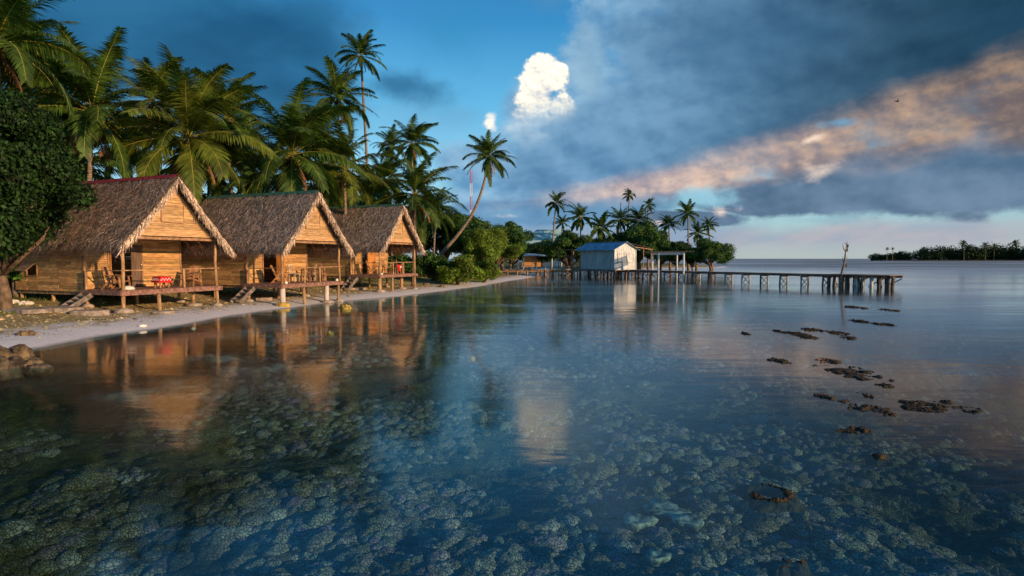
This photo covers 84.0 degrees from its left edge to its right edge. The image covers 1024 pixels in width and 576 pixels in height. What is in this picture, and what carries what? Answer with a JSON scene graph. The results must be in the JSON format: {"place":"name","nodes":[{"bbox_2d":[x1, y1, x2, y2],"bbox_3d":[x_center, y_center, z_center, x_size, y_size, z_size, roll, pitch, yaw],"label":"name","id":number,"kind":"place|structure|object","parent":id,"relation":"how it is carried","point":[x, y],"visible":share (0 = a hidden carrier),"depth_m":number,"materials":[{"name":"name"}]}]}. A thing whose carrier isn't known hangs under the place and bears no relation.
{"place":"outdoors","nodes":[
{"label":"outdoors","id":0,"kind":"place"},
{"bbox_2d":[0,261,726,351],"bbox_3d":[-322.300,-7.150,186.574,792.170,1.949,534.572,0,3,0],"label":"ground","id":1,"kind":"structure","parent":0,"point":[90,330],"depth_m":26.34,"materials":[{"name":"sand"}]},
{"bbox_2d":[7,262,32,289],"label":"bush","id":2,"kind":"object","parent":1,"relation":"on","point":[15,275],"visible":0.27,"depth_m":26.49,"materials":[{"name":"green plant"}]},
{"bbox_2d":[1,306,51,313],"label":"stone slab","id":3,"kind":"structure","parent":1,"relation":"on","point":[25,310],"depth_m":22.20,"materials":[{"name":"stone"}]},
{"bbox_2d":[1,0,79,91],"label":"palm tree","id":4,"kind":"object","parent":1,"relation":"on","point":[47,23],"visible":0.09,"depth_m":46.65,"materials":[{"name":"green plant"}]},
{"bbox_2d":[0,0,97,297],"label":"palm tree","id":5,"kind":"object","parent":1,"relation":"on","point":[15,54],"visible":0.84,"depth_m":26.82,"materials":[{"name":"green plant"}]},
{"bbox_2d":[0,80,98,310],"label":"leafy tree","id":6,"kind":"object","parent":1,"relation":"on","point":[42,188],"visible":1,"depth_m":21.92,"materials":[{"name":"green plant"}]},
{"bbox_2d":[41,306,83,312],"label":"stone slab","id":7,"kind":"structure","parent":1,"relation":"on","point":[63,309],"depth_m":23.31,"materials":[{"name":"stone"}]},
{"bbox_2d":[2,29,127,144],"bbox_3d":[-29.468,-7.988,35.302,8.014,16.206,8.546,0,3,0],"label":"palm tree","id":8,"kind":"object","parent":1,"relation":"on","point":[38,98],"visible":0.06,"depth_m":34.42,"materials":[{"name":"green plant"}]},
{"bbox_2d":[50,118,111,180],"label":"palm tree","id":9,"kind":"object","parent":1,"relation":"on","point":[66,139],"visible":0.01,"depth_m":34.18,"materials":[{"name":"green plant"}]},
{"bbox_2d":[3,23,173,180],"bbox_3d":[-23.435,-6.748,31.613,7.784,14.143,9.815,-1,3,-22],"label":"palm tree","id":10,"kind":"object","parent":1,"relation":"on","point":[85,89],"visible":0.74,"depth_m":30.70,"materials":[{"name":"green plant"}]},
{"bbox_2d":[69,309,109,315],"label":"stone slab","id":11,"kind":"structure","parent":1,"relation":"on","point":[94,312],"depth_m":22.88,"materials":[{"name":"stone"}]},
{"bbox_2d":[61,130,135,261],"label":"palm tree","id":12,"kind":"object","parent":1,"relation":"on","point":[97,174],"visible":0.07,"depth_m":46.36,"materials":[{"name":"green plant"}]},
{"bbox_2d":[112,307,135,313],"bbox_3d":[-16.406,1.027,24.033,0.802,0.400,0.707,0,3,0],"label":"footing stone","id":13,"kind":"object","parent":1,"relation":"on","point":[122,310],"visible":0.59,"depth_m":23.83,"materials":[{"name":"stone"}]},
{"bbox_2d":[14,174,236,309],"bbox_3d":[-19.014,-2.020,27.280,9.255,6.415,6.442,1,3,22],"label":"thatched hut","id":14,"kind":"object","parent":1,"relation":"on","point":[165,220],"visible":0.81,"depth_m":25.82,"materials":[{"name":"brown wood"}]},
{"bbox_2d":[14,262,37,275],"bbox_3d":[-22.258,-0.864,26.034,0.850,0.670,0.515,1,3,22],"label":"window","id":15,"kind":"structure","parent":14,"relation":"in","point":[24,267],"depth_m":26.06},
{"bbox_2d":[101,267,130,289],"bbox_3d":[-17.340,-0.428,24.905,0.948,1.001,0.740,0,3,2],"label":"armchair","id":16,"kind":"object","parent":14,"relation":"on","point":[110,277],"visible":0.84,"depth_m":24.78,"materials":[{"name":"brown wood"}]},
{"bbox_2d":[130,246,142,286],"bbox_3d":[-17.701,-1.030,26.915,0.166,1.900,0.620,0,3,8],"label":"door","id":17,"kind":"structure","parent":14,"relation":"in","point":[136,251],"depth_m":26.90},
{"bbox_2d":[154,282,169,287],"bbox_3d":[-16.088,-0.268,26.123,0.420,0.520,0.480,1,3,22],"label":"table","id":18,"kind":"object","parent":14,"relation":"on","point":[160,285],"visible":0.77,"depth_m":26.01,"materials":[{"name":"brown wood"}]},
{"bbox_2d":[151,276,171,282],"bbox_3d":[-16.088,-0.393,26.117,0.603,0.280,0.641,1,3,22],"label":"red tablecloth","id":19,"kind":"object","parent":18,"relation":"on","point":[161,279],"visible":1,"depth_m":25.93,"materials":[{"name":"fabric"}]},
{"bbox_2d":[161,202,183,222],"bbox_3d":[-15.468,-3.432,25.918,0.043,0.915,1.135,1,3,22],"label":"gable window","id":20,"kind":"structure","parent":14,"relation":"in","point":[168,211],"depth_m":25.96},
{"bbox_2d":[178,266,202,285],"bbox_3d":[-15.708,-0.581,27.847,0.740,1.001,0.948,0,3,-3],"label":"armchair","id":21,"kind":"object","parent":14,"relation":"on","point":[193,276],"visible":0.91,"depth_m":28.05,"materials":[{"name":"brown wood"}]},
{"bbox_2d":[93,115,164,177],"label":"palm tree","id":22,"kind":"object","parent":1,"relation":"on","point":[115,157],"visible":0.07,"depth_m":57.41,"materials":[{"name":"green plant"}]},
{"bbox_2d":[102,55,192,171],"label":"palm tree","id":23,"kind":"object","parent":1,"relation":"on","point":[157,106],"visible":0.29,"depth_m":50.66,"materials":[{"name":"green plant"}]},
{"bbox_2d":[82,41,276,206],"bbox_3d":[-18.930,-6.562,32.902,9.846,13.862,8.882,3,4,45],"label":"palm tree","id":24,"kind":"object","parent":1,"relation":"on","point":[194,106],"visible":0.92,"depth_m":32.30,"materials":[{"name":"green plant"}]},
{"bbox_2d":[155,125,256,196],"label":"palm tree","id":25,"kind":"object","parent":1,"relation":"on","point":[222,186],"visible":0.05,"depth_m":48.86,"materials":[{"name":"green plant"}]},
{"bbox_2d":[0,272,429,315],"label":"grass","id":26,"kind":"structure","parent":1,"relation":"on","point":[223,291],"depth_m":28.98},
{"bbox_2d":[161,66,276,194],"bbox_3d":[-22.717,-9.153,46.742,8.036,17.391,8.510,1,3,20],"label":"palm tree","id":27,"kind":"object","parent":1,"relation":"on","point":[232,126],"visible":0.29,"depth_m":46.04,"materials":[{"name":"green plant"}]},
{"bbox_2d":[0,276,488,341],"bbox_3d":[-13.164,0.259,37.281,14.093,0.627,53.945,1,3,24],"label":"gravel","id":28,"kind":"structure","parent":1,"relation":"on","point":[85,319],"depth_m":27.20,"materials":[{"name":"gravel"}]},
{"bbox_2d":[218,105,281,193],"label":"palm tree","id":29,"kind":"object","parent":1,"relation":"on","point":[244,123],"visible":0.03,"depth_m":58.38,"materials":[{"name":"green plant"}]},
{"bbox_2d":[223,131,285,194],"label":"palm tree","id":30,"kind":"object","parent":1,"relation":"on","point":[247,180],"visible":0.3,"depth_m":46.08,"materials":[{"name":"green plant"}]},
{"bbox_2d":[181,190,355,304],"bbox_3d":[-14.719,-2.222,33.301,9.446,6.638,6.502,1,3,22],"label":"thatched hut","id":31,"kind":"object","parent":1,"relation":"on","point":[277,231],"visible":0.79,"depth_m":31.89,"materials":[{"name":"brown wood"}]},
{"bbox_2d":[276,251,284,280],"bbox_3d":[-13.338,-1.345,32.778,0.500,1.900,0.035,1,3,12],"label":"door","id":32,"kind":"structure","parent":31,"relation":"in","point":[278,260],"depth_m":32.78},
{"bbox_2d":[306,213,319,229],"bbox_3d":[-11.167,-3.743,31.910,0.043,0.915,1.135,1,3,22],"label":"gable window","id":33,"kind":"structure","parent":31,"relation":"in","point":[315,215],"depth_m":32.02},
{"bbox_2d":[202,77,368,291],"bbox_3d":[-14.526,-6.391,37.563,9.084,13.515,11.015,2,4,39],"label":"palm tree","id":34,"kind":"object","parent":1,"relation":"on","point":[293,130],"visible":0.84,"depth_m":36.39,"materials":[{"name":"green plant"}]},
{"bbox_2d":[277,96,360,183],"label":"palm tree","id":35,"kind":"object","parent":1,"relation":"on","point":[327,130],"visible":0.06,"depth_m":60.68,"materials":[{"name":"green plant"}]},
{"bbox_2d":[282,147,366,278],"bbox_3d":[-16.497,-6.452,49.621,6.847,11.680,8.634,-3,4,-42],"label":"palm tree","id":36,"kind":"object","parent":1,"relation":"on","point":[309,187],"visible":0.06,"depth_m":47.71,"materials":[{"name":"green plant"}]},
{"bbox_2d":[294,55,378,141],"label":"palm tree","id":37,"kind":"object","parent":1,"relation":"on","point":[337,84],"visible":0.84,"depth_m":58.30,"materials":[{"name":"green plant"}]},
{"bbox_2d":[302,118,398,285],"bbox_3d":[-12.583,-6.370,43.402,7.254,12.668,8.041,-2,3,-31],"label":"palm tree","id":38,"kind":"object","parent":1,"relation":"on","point":[351,184],"visible":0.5,"depth_m":42.38,"materials":[{"name":"green plant"}]},
{"bbox_2d":[295,204,425,290],"bbox_3d":[-11.880,-2.940,43.239,9.287,6.638,6.471,1,3,22],"label":"thatched hut","id":39,"kind":"object","parent":1,"relation":"on","point":[372,232],"visible":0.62,"depth_m":41.72,"materials":[{"name":"brown wood"}]},
{"bbox_2d":[368,251,375,273],"bbox_3d":[-10.630,-2.085,43.147,0.050,1.960,0.920,1,3,22],"label":"door","id":40,"kind":"structure","parent":39,"relation":"in","point":[371,259],"depth_m":43.17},
{"bbox_2d":[334,29,388,164],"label":"palm tree","id":41,"kind":"object","parent":1,"relation":"on","point":[361,44],"visible":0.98,"depth_m":61.52,"materials":[{"name":"green plant"}]},
{"bbox_2d":[346,161,405,278],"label":"palm tree","id":42,"kind":"object","parent":1,"relation":"on","point":[378,192],"visible":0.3,"depth_m":50.85,"materials":[{"name":"green plant"}]},
{"bbox_2d":[352,149,407,272],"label":"palm tree","id":43,"kind":"object","parent":1,"relation":"on","point":[393,166],"visible":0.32,"depth_m":64.70,"materials":[{"name":"green plant"}]},
{"bbox_2d":[372,123,408,202],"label":"palm tree","id":44,"kind":"object","parent":1,"relation":"on","point":[388,137],"visible":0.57,"depth_m":74.45,"materials":[{"name":"green plant"}]},
{"bbox_2d":[388,253,424,272],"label":"bush","id":45,"kind":"object","parent":1,"relation":"on","point":[404,258],"visible":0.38,"depth_m":58.97,"materials":[{"name":"green plant"}]},
{"bbox_2d":[378,113,440,254],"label":"palm tree","id":46,"kind":"object","parent":1,"relation":"on","point":[413,135],"visible":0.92,"depth_m":64.41,"materials":[{"name":"green plant"}]},
{"bbox_2d":[370,149,468,285],"bbox_3d":[-7.879,-5.670,46.908,8.906,11.279,7.063,2,3,31],"label":"palm tree","id":47,"kind":"object","parent":1,"relation":"on","point":[417,201],"visible":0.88,"depth_m":46.60,"materials":[{"name":"green plant"}]},
{"bbox_2d":[408,250,438,277],"bbox_3d":[-8.895,-2.387,59.955,3.464,3.257,4.336,2,4,35],"label":"bush","id":48,"kind":"object","parent":1,"relation":"on","point":[419,259],"visible":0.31,"depth_m":58.95,"materials":[{"name":"green plant"}]},
{"bbox_2d":[409,187,464,252],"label":"palm tree","id":49,"kind":"object","parent":1,"relation":"on","point":[450,222],"visible":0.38,"depth_m":71.84,"materials":[{"name":"green plant"}]},
{"bbox_2d":[421,255,452,281],"bbox_3d":[-6.764,-1.752,55.011,4.320,2.938,3.452,-1,3,-21],"label":"bush","id":50,"kind":"object","parent":1,"relation":"on","point":[432,273],"visible":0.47,"depth_m":54.35,"materials":[{"name":"green plant"}]},
{"bbox_2d":[423,212,486,260],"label":"leafy tree","id":51,"kind":"object","parent":1,"relation":"on","point":[438,244],"visible":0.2,"depth_m":81.08,"materials":[{"name":"green plant"}]},
{"bbox_2d":[436,254,484,284],"bbox_3d":[-5.055,-1.564,51.913,4.104,3.172,4.576,-2,4,-37],"label":"bush","id":52,"kind":"object","parent":1,"relation":"on","point":[463,268],"visible":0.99,"depth_m":50.74,"materials":[{"name":"green plant"}]},
{"bbox_2d":[440,211,506,254],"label":"leafy tree","id":53,"kind":"object","parent":1,"relation":"on","point":[456,246],"visible":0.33,"depth_m":77.75,"materials":[{"name":"green plant"}]},
{"bbox_2d":[438,129,515,255],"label":"palm tree","id":54,"kind":"object","parent":1,"relation":"on","point":[487,148],"visible":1,"depth_m":65.15,"materials":[{"name":"green plant"}]},
{"bbox_2d":[460,227,504,262],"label":"leafy tree","id":55,"kind":"object","parent":1,"relation":"on","point":[484,244],"visible":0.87,"depth_m":61.17,"materials":[{"name":"green plant"}]},
{"bbox_2d":[473,257,501,282],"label":"bush","id":56,"kind":"object","parent":1,"relation":"on","point":[487,266],"visible":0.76,"depth_m":57.18,"materials":[{"name":"green plant"}]},
{"bbox_2d":[462,228,523,264],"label":"leafy tree","id":57,"kind":"object","parent":1,"relation":"on","point":[512,251],"visible":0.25,"depth_m":75.12,"materials":[{"name":"green plant"}]},
{"bbox_2d":[493,221,535,269],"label":"leafy tree","id":58,"kind":"object","parent":1,"relation":"on","point":[516,234],"visible":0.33,"depth_m":90.34,"materials":[{"name":"green plant"}]},
{"bbox_2d":[501,241,528,268],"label":"leafy tree","id":59,"kind":"object","parent":1,"relation":"on","point":[511,260],"visible":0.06,"depth_m":97.50,"materials":[{"name":"green plant"}]},
{"bbox_2d":[498,267,577,276],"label":"boardwalk","id":60,"kind":"structure","parent":1,"relation":"on","point":[545,271],"depth_m":79.05,"materials":[{"name":"brown wood"}]},
{"bbox_2d":[518,253,561,268],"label":"open shelter","id":61,"kind":"object","parent":1,"relation":"on","point":[529,259],"visible":0.67,"depth_m":109.79,"materials":[{"name":"white paint"}]},
{"bbox_2d":[525,242,554,269],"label":"leafy tree","id":62,"kind":"object","parent":1,"relation":"on","point":[536,248],"visible":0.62,"depth_m":109.95,"materials":[{"name":"green plant"}]},
{"bbox_2d":[525,230,561,265],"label":"house","id":63,"kind":"structure","parent":1,"relation":"on","point":[540,235],"depth_m":127.26,"materials":[{"name":"white paint"}]},
{"bbox_2d":[545,190,567,269],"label":"palm tree","id":64,"kind":"object","parent":1,"relation":"on","point":[556,205],"visible":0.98,"depth_m":117.44,"materials":[{"name":"green plant"}]},
{"bbox_2d":[539,229,594,273],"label":"leafy tree","id":65,"kind":"object","parent":1,"relation":"on","point":[568,239],"visible":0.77,"depth_m":95.81,"materials":[{"name":"green plant"}]},
{"bbox_2d":[561,201,596,268],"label":"palm tree","id":66,"kind":"object","parent":1,"relation":"on","point":[579,221],"visible":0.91,"depth_m":121.57,"materials":[{"name":"green plant"}]},
{"bbox_2d":[586,210,620,238],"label":"palm tree","id":67,"kind":"object","parent":1,"relation":"on","point":[598,230],"visible":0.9,"depth_m":118.29,"materials":[{"name":"green plant"}]},
{"bbox_2d":[604,207,635,232],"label":"palm tree","id":68,"kind":"object","parent":1,"relation":"on","point":[619,215],"visible":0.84,"depth_m":125.77,"materials":[{"name":"green plant"}]},
{"bbox_2d":[607,220,669,269],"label":"leafy tree","id":69,"kind":"object","parent":1,"relation":"on","point":[645,233],"visible":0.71,"depth_m":117.62,"materials":[{"name":"green plant"}]},
{"bbox_2d":[622,204,655,268],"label":"palm tree","id":70,"kind":"object","parent":1,"relation":"on","point":[637,214],"visible":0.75,"depth_m":126.57,"materials":[{"name":"green plant"}]},
{"bbox_2d":[643,197,655,268],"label":"palm tree","id":71,"kind":"object","parent":1,"relation":"on","point":[648,202],"visible":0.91,"depth_m":135.21,"materials":[{"name":"green plant"}]},
{"bbox_2d":[641,236,684,269],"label":"leafy tree","id":72,"kind":"object","parent":1,"relation":"on","point":[663,244],"visible":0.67,"depth_m":115.95,"materials":[{"name":"green plant"}]},
{"bbox_2d":[657,214,682,269],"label":"palm tree","id":73,"kind":"object","parent":1,"relation":"on","point":[667,221],"visible":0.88,"depth_m":123.56,"materials":[{"name":"green plant"}]},
{"bbox_2d":[667,241,695,270],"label":"leafy tree","id":74,"kind":"object","parent":1,"relation":"on","point":[673,261],"visible":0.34,"depth_m":119.16,"materials":[{"name":"green plant"}]},
{"bbox_2d":[674,198,698,270],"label":"palm tree","id":75,"kind":"object","parent":1,"relation":"on","point":[687,208],"visible":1,"depth_m":118.72,"materials":[{"name":"green plant"}]},
{"bbox_2d":[680,247,705,270],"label":"leafy tree","id":76,"kind":"object","parent":1,"relation":"on","point":[692,261],"visible":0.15,"depth_m":116.99,"materials":[{"name":"green plant"}]},
{"bbox_2d":[684,221,713,269],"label":"palm tree","id":77,"kind":"object","parent":1,"relation":"on","point":[697,227],"visible":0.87,"depth_m":122.91,"materials":[{"name":"green plant"}]},
{"bbox_2d":[701,216,718,269],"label":"palm tree","id":78,"kind":"object","parent":1,"relation":"on","point":[709,224],"visible":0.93,"depth_m":127.15,"materials":[{"name":"green plant"}]},
{"bbox_2d":[685,236,736,270],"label":"leafy tree","id":79,"kind":"object","parent":1,"relation":"on","point":[711,251],"visible":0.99,"depth_m":110.37,"materials":[{"name":"green plant"}]},
{"bbox_2d":[0,259,1023,575],"bbox_3d":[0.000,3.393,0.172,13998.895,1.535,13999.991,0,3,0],"label":"seabed","id":80,"kind":"structure","parent":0,"point":[504,471],"depth_m":11.80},
{"bbox_2d":[23,357,44,369],"bbox_3d":[-11.979,1.956,13.996,0.680,0.475,0.744,0,3,0],"label":"rock","id":81,"kind":"object","parent":80,"relation":"on","point":[33,360],"visible":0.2,"depth_m":14.02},
{"bbox_2d":[23,363,53,376],"bbox_3d":[-11.392,1.987,13.697,0.678,0.356,0.404,1,3,13],"label":"rock","id":82,"kind":"object","parent":80,"relation":"on","point":[39,370],"visible":1,"depth_m":13.58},
{"bbox_2d":[0,321,1023,575],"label":"coral reef","id":83,"kind":"object","parent":80,"relation":"on","point":[152,519],"visible":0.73,"depth_m":8.19},
{"bbox_2d":[648,548,670,567],"bbox_3d":[1.570,2.922,6.035,0.229,0.195,0.228,1,3,21],"label":"plate coral","id":84,"kind":"object","parent":83,"relation":"on","point":[657,558],"visible":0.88,"depth_m":6.00},
{"bbox_2d":[643,498,690,520],"bbox_3d":[1.959,2.885,7.203,0.583,0.195,0.486,2,4,36],"label":"plate coral","id":85,"kind":"object","parent":83,"relation":"on","point":[659,509],"visible":0.78,"depth_m":7.20},
{"bbox_2d":[671,513,703,531],"bbox_3d":[2.095,2.854,6.804,0.384,0.195,0.322,0,3,6],"label":"plate coral","id":86,"kind":"object","parent":83,"relation":"on","point":[691,522],"visible":0.89,"depth_m":6.76},
{"bbox_2d":[623,512,657,532],"bbox_3d":[1.507,2.865,6.853,0.430,0.195,0.342,-1,3,-22],"label":"plate coral","id":87,"kind":"object","parent":80,"relation":"on","point":[635,522],"visible":0.89,"depth_m":6.79},
{"bbox_2d":[3,0,1023,258],"label":"sky","id":88,"kind":"structure","parent":0,"point":[782,124],"materials":[{"name":"blue"}]},
{"bbox_2d":[34,259,1023,359],"bbox_3d":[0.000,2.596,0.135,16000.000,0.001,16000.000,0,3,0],"label":"water","id":89,"kind":"structure","parent":0,"point":[981,304],"depth_m":30.16,"materials":[{"name":"liquid"}]},
{"bbox_2d":[0,355,26,380],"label":"rock","id":90,"kind":"object","parent":89,"relation":"in","point":[11,367],"visible":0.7,"depth_m":13.53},
{"bbox_2d":[0,345,34,359],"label":"rock","id":91,"kind":"object","parent":89,"relation":"on","point":[24,352],"visible":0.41,"depth_m":14.95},
{"bbox_2d":[390,385,417,394],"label":"seaweed clump","id":92,"kind":"object","parent":89,"relation":"on","point":[404,389],"visible":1,"depth_m":11.36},
{"bbox_2d":[644,251,690,280],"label":"timber frame","id":93,"kind":"object","parent":89,"relation":"in","point":[676,253],"visible":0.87,"depth_m":68.19,"materials":[{"name":"white paint"}]},
{"bbox_2d":[588,270,904,288],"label":"pier","id":94,"kind":"structure","parent":89,"relation":"in","point":[859,280],"depth_m":56.73,"materials":[{"name":"brown wood"}]},
{"bbox_2d":[556,241,652,277],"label":"shed","id":95,"kind":"structure","parent":94,"relation":"on","point":[607,257],"depth_m":76.00,"materials":[{"name":"white paint"}]},
{"bbox_2d":[732,483,807,513],"bbox_3d":[2.854,2.312,6.340,0.635,0.146,0.672,0,3,0],"label":"seaweed clump","id":96,"kind":"object","parent":89,"relation":"on","point":[781,499],"visible":1,"depth_m":6.18,"materials":[{"name":"plant"}]},
{"bbox_2d":[759,357,797,367],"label":"seaweed clump","id":97,"kind":"object","parent":89,"relation":"on","point":[774,362],"visible":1,"depth_m":14.28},
{"bbox_2d":[757,558,813,575],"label":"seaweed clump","id":98,"kind":"object","parent":89,"relation":"on","point":[784,567],"visible":1,"depth_m":4.85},
{"bbox_2d":[775,331,824,342],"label":"seaweed clump","id":99,"kind":"object","parent":89,"relation":"on","point":[811,338],"visible":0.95,"depth_m":18.82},
{"bbox_2d":[806,393,836,404],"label":"seaweed clump","id":100,"kind":"object","parent":89,"relation":"on","point":[821,399],"visible":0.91,"depth_m":10.64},
{"bbox_2d":[827,399,851,406],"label":"seaweed clump","id":101,"kind":"object","parent":89,"relation":"on","point":[837,402],"visible":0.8,"depth_m":10.34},
{"bbox_2d":[839,243,848,286],"bbox_3d":[30.352,-1.802,51.973,0.798,5.004,0.251,0,3,0],"label":"dead branch pole","id":102,"kind":"object","parent":89,"relation":"in","point":[843,266],"visible":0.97,"depth_m":51.91,"materials":[{"name":"brown wood"}]},
{"bbox_2d":[826,426,882,441],"bbox_3d":[5.169,2.197,8.613,0.644,0.152,0.415,0,3,0],"label":"seaweed clump","id":103,"kind":"object","parent":89,"relation":"on","point":[850,433],"visible":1,"depth_m":8.52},
{"bbox_2d":[828,403,882,417],"bbox_3d":[6.057,2.127,9.901,0.803,0.146,0.609,0,3,0],"label":"seaweed clump","id":104,"kind":"object","parent":89,"relation":"on","point":[853,410],"visible":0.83,"depth_m":9.82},
{"bbox_2d":[808,364,904,386],"bbox_3d":[7.756,1.970,12.946,1.100,0.149,1.954,0,3,0],"label":"seaweed clump","id":105,"kind":"object","parent":89,"relation":"on","point":[851,375],"visible":0.98,"depth_m":12.74,"materials":[{"name":"plant"}]},
{"bbox_2d":[853,392,876,403],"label":"seaweed clump","id":106,"kind":"object","parent":89,"relation":"on","point":[868,398],"visible":0.98,"depth_m":10.73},
{"bbox_2d":[855,453,900,469],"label":"seaweed clump","id":107,"kind":"object","parent":89,"relation":"on","point":[878,460],"visible":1,"depth_m":7.42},
{"bbox_2d":[870,382,900,393],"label":"seaweed clump","id":108,"kind":"object","parent":89,"relation":"on","point":[883,387],"visible":1,"depth_m":11.51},
{"bbox_2d":[869,405,908,423],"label":"seaweed clump","id":109,"kind":"object","parent":89,"relation":"on","point":[888,415],"visible":0.88,"depth_m":9.45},
{"bbox_2d":[871,398,986,417],"bbox_3d":[7.329,2.112,10.117,1.499,0.137,0.990,0,3,0],"label":"seaweed clump","id":110,"kind":"object","parent":89,"relation":"on","point":[910,407],"visible":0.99,"depth_m":9.91,"materials":[{"name":"plant"}]},
{"bbox_2d":[870,260,1023,260],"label":"terrain","id":111,"kind":"structure","parent":0,"point":[947,260],"depth_m":597.25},
{"bbox_2d":[866,241,1023,261],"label":"forest","id":112,"kind":"object","parent":111,"relation":"on","point":[970,252],"visible":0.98,"depth_m":602.52,"materials":[{"name":"green plant"}]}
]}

